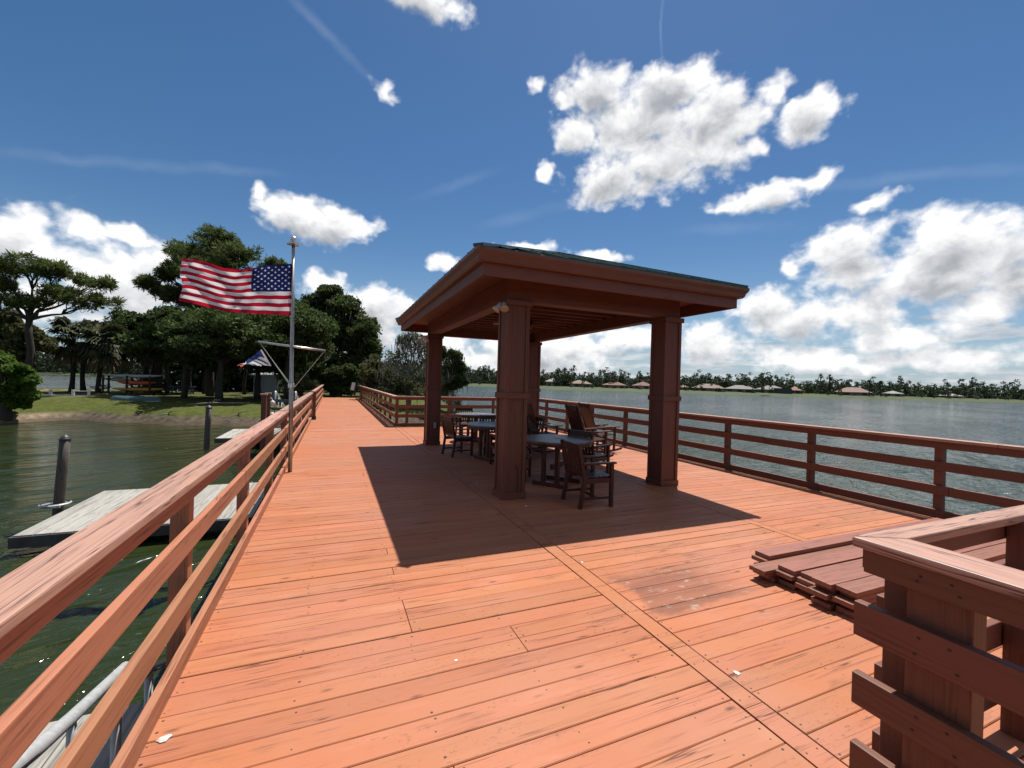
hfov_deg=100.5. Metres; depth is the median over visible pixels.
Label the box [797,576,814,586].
lumber plank
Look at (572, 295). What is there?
pavilion
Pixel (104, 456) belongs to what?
water
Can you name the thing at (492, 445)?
armchair
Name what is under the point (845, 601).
lumber plank
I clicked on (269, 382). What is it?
shed
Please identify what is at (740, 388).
house
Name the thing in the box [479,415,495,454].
armchair
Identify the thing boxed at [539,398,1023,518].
railing
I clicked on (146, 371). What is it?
live oak
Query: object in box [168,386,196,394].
picnic table
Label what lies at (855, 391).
house
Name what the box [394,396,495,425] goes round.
railing
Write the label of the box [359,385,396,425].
railing
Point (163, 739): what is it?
shell fragment
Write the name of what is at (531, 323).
ceiling fan
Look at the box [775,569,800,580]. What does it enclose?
lumber plank
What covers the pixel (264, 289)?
national flag
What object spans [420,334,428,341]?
flood light
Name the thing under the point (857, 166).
sky
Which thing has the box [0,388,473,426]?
ground
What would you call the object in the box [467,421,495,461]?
round table
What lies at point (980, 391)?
treeline
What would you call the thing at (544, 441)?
round table
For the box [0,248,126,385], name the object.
slash pine
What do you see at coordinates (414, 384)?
olive shrub
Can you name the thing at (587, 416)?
rocking chair
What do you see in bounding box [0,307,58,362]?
live oak
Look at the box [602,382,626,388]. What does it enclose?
house
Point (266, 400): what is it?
side landing
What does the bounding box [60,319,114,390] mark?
sabal palm
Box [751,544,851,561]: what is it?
lumber plank
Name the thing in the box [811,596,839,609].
lumber plank
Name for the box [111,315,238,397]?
live oak
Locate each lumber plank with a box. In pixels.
[749,545,858,575]
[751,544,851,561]
[753,571,777,578]
[755,518,942,559]
[759,575,781,582]
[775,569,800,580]
[778,548,862,575]
[778,577,798,589]
[795,582,810,593]
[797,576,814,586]
[800,558,862,579]
[807,585,839,600]
[811,538,1005,589]
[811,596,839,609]
[815,583,839,593]
[831,594,875,609]
[835,543,1005,597]
[836,604,853,617]
[840,558,1004,600]
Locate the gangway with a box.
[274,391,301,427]
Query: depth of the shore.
241.64 m
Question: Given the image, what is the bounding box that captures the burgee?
[238,350,270,366]
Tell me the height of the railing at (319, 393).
1.388 m
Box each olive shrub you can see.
[358,353,413,403]
[401,368,462,412]
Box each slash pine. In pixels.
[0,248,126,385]
[132,222,288,395]
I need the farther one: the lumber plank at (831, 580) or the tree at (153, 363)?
the tree at (153, 363)
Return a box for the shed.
[251,373,278,398]
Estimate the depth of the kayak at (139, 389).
37.22 m
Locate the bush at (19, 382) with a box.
[0,350,43,421]
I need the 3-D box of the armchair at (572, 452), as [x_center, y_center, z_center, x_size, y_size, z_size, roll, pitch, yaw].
[1.018,1.197,5.783,0.582,0.842,0.540,2,0,-21]
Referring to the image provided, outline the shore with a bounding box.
[37,371,1023,402]
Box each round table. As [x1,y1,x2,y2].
[455,412,495,442]
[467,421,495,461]
[526,434,592,488]
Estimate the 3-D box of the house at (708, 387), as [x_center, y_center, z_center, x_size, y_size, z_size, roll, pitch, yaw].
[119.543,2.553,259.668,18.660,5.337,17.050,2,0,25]
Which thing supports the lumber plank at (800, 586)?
on the lumber plank
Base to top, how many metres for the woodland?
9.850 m
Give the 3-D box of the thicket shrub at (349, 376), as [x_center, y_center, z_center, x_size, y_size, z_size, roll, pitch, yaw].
[-15.493,-0.352,39.128,6.286,3.361,2.655,2,0,2]
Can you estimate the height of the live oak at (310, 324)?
8.162 m
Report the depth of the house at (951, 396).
264.26 m
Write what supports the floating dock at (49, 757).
on the water
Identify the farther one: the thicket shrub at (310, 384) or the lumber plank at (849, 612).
the thicket shrub at (310, 384)
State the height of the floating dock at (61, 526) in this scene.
0.655 m
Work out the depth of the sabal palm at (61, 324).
36.72 m
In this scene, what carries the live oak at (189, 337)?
on the ground
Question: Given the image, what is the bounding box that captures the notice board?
[350,382,355,397]
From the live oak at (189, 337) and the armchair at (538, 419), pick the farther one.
the live oak at (189, 337)
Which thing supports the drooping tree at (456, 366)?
on the ground
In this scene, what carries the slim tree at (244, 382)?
on the ground
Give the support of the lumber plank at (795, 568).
on the lumber plank at (785, 575)
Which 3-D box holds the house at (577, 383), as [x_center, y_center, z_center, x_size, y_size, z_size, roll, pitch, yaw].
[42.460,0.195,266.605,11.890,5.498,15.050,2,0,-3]
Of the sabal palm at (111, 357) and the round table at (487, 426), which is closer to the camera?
the round table at (487, 426)
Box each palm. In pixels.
[40,315,103,391]
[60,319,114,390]
[73,319,132,392]
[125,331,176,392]
[760,377,767,392]
[825,374,833,390]
[865,380,872,395]
[877,381,883,395]
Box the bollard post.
[312,391,315,419]
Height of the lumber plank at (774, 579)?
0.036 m
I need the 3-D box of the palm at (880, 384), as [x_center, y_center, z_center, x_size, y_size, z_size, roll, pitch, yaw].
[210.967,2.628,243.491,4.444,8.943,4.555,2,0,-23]
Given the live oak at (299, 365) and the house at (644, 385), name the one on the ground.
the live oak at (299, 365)
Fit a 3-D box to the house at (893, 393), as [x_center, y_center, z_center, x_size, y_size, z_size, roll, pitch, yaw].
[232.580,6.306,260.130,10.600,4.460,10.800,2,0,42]
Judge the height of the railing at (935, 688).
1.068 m
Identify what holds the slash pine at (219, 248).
on the ground
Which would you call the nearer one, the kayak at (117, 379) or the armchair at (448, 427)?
the armchair at (448, 427)
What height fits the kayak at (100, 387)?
0.391 m
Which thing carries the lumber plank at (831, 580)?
on the lumber plank at (834, 591)
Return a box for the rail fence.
[42,389,90,395]
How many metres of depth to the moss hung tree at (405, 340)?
32.29 m
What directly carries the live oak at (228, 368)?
on the ground
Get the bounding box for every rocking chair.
[527,402,561,452]
[564,404,613,459]
[578,402,621,451]
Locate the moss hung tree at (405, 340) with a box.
[375,331,425,404]
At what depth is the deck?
2.78 m
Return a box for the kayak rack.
[101,375,155,394]
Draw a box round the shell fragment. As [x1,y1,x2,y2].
[156,734,171,742]
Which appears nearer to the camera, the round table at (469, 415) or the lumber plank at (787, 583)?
the lumber plank at (787, 583)
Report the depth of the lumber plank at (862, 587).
3.19 m
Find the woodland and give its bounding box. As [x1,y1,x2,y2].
[21,346,450,396]
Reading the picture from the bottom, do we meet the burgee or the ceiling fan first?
the burgee
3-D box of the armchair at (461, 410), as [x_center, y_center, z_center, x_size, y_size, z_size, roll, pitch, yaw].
[-1.323,1.113,12.239,0.540,0.842,0.582,2,0,-21]
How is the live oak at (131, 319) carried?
on the ground
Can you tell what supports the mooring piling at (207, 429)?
in the water
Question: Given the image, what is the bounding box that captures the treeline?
[18,351,1023,399]
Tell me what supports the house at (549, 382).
on the shore
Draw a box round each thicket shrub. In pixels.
[282,372,319,398]
[309,362,364,396]
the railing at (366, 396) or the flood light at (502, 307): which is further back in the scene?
the railing at (366, 396)
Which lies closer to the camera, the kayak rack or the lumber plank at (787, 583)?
the lumber plank at (787, 583)
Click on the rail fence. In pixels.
(73, 392)
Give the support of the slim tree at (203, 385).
on the ground
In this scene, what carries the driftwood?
on the ground
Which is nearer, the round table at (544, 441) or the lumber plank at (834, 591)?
the lumber plank at (834, 591)
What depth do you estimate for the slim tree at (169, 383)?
40.04 m
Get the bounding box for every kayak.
[89,385,110,389]
[105,374,161,377]
[105,377,133,380]
[112,387,163,391]
[117,380,155,384]
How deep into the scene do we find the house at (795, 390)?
253.30 m
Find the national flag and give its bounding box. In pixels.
[178,258,292,314]
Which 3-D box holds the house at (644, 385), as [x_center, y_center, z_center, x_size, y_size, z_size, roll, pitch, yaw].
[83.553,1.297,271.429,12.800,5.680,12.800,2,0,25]
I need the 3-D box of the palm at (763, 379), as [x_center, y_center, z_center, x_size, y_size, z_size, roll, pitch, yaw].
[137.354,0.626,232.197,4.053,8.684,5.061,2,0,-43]
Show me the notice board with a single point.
(353, 385)
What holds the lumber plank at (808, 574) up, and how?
on the lumber plank at (805, 581)
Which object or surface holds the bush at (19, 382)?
on the ground
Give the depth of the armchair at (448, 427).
9.18 m
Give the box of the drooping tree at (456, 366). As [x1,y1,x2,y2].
[442,345,470,413]
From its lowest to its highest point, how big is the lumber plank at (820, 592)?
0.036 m
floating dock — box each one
[8,482,263,548]
[27,702,143,767]
[214,428,296,447]
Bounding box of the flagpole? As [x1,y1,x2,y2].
[258,236,325,471]
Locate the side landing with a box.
[259,393,311,451]
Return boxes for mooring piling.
[38,434,71,515]
[203,405,211,449]
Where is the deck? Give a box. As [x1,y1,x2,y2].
[134,397,1023,767]
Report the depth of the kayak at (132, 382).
37.27 m
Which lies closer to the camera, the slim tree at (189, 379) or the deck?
the deck
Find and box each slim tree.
[164,357,171,393]
[187,367,191,392]
[202,368,205,393]
[242,368,246,394]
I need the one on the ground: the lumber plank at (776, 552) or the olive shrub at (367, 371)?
the olive shrub at (367, 371)
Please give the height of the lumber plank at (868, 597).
0.036 m
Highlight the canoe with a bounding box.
[110,396,160,401]
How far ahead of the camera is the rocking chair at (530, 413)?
9.91 m
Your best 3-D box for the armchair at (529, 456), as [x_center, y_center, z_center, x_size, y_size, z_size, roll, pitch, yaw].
[0.035,1.165,7.156,0.582,0.842,0.540,2,0,12]
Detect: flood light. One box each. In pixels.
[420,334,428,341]
[492,301,508,312]
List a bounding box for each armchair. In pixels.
[441,416,474,456]
[455,407,472,434]
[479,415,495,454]
[489,434,494,463]
[494,429,531,482]
[527,416,544,452]
[560,439,616,509]
[567,429,611,473]
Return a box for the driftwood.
[187,400,258,404]
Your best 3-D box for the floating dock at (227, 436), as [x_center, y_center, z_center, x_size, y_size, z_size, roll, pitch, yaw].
[-10.700,2.442,18.322,2.860,0.702,3.260,2,0,-23]
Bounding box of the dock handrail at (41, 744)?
[12,661,165,767]
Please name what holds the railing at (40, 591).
attached to the deck
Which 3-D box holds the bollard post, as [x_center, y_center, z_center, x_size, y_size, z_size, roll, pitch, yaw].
[-7.459,0.812,16.052,0.150,1.059,0.150,2,0,-23]
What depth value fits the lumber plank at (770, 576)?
3.55 m
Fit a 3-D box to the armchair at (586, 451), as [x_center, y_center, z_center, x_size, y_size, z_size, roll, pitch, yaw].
[1.325,1.202,7.353,0.582,0.842,0.540,2,0,-43]
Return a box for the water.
[0,374,1023,721]
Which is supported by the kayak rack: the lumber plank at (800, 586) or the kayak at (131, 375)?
the kayak at (131, 375)
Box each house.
[545,378,558,385]
[568,380,590,386]
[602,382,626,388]
[631,382,649,388]
[691,384,724,391]
[725,385,755,392]
[756,385,791,393]
[792,386,801,393]
[834,387,871,395]
[883,391,902,396]
[938,394,963,397]
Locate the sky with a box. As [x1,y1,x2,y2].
[0,0,1023,394]
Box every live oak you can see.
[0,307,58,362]
[102,321,180,391]
[103,305,184,392]
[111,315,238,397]
[152,304,283,401]
[173,306,244,397]
[200,310,339,398]
[243,303,339,398]
[294,284,383,395]
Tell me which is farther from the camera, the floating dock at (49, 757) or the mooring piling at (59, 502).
the mooring piling at (59, 502)
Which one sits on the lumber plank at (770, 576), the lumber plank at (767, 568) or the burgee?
the lumber plank at (767, 568)
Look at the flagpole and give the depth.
7.10 m
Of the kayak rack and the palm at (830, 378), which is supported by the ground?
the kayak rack
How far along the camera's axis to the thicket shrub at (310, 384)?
32.03 m
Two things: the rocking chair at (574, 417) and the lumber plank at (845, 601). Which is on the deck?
the rocking chair at (574, 417)
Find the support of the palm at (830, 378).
on the shore
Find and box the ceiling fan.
[493,320,558,328]
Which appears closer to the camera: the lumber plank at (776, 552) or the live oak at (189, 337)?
the lumber plank at (776, 552)
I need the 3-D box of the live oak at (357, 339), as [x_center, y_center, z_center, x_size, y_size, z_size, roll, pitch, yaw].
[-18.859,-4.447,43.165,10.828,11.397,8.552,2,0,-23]
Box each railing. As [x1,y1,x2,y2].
[0,392,312,767]
[310,385,322,416]
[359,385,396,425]
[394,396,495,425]
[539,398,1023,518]
[849,505,1023,767]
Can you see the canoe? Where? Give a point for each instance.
(138, 398)
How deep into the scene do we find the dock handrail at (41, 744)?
2.27 m
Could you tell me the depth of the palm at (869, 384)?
237.18 m
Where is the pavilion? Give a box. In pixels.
[395,242,749,499]
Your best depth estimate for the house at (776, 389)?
250.38 m

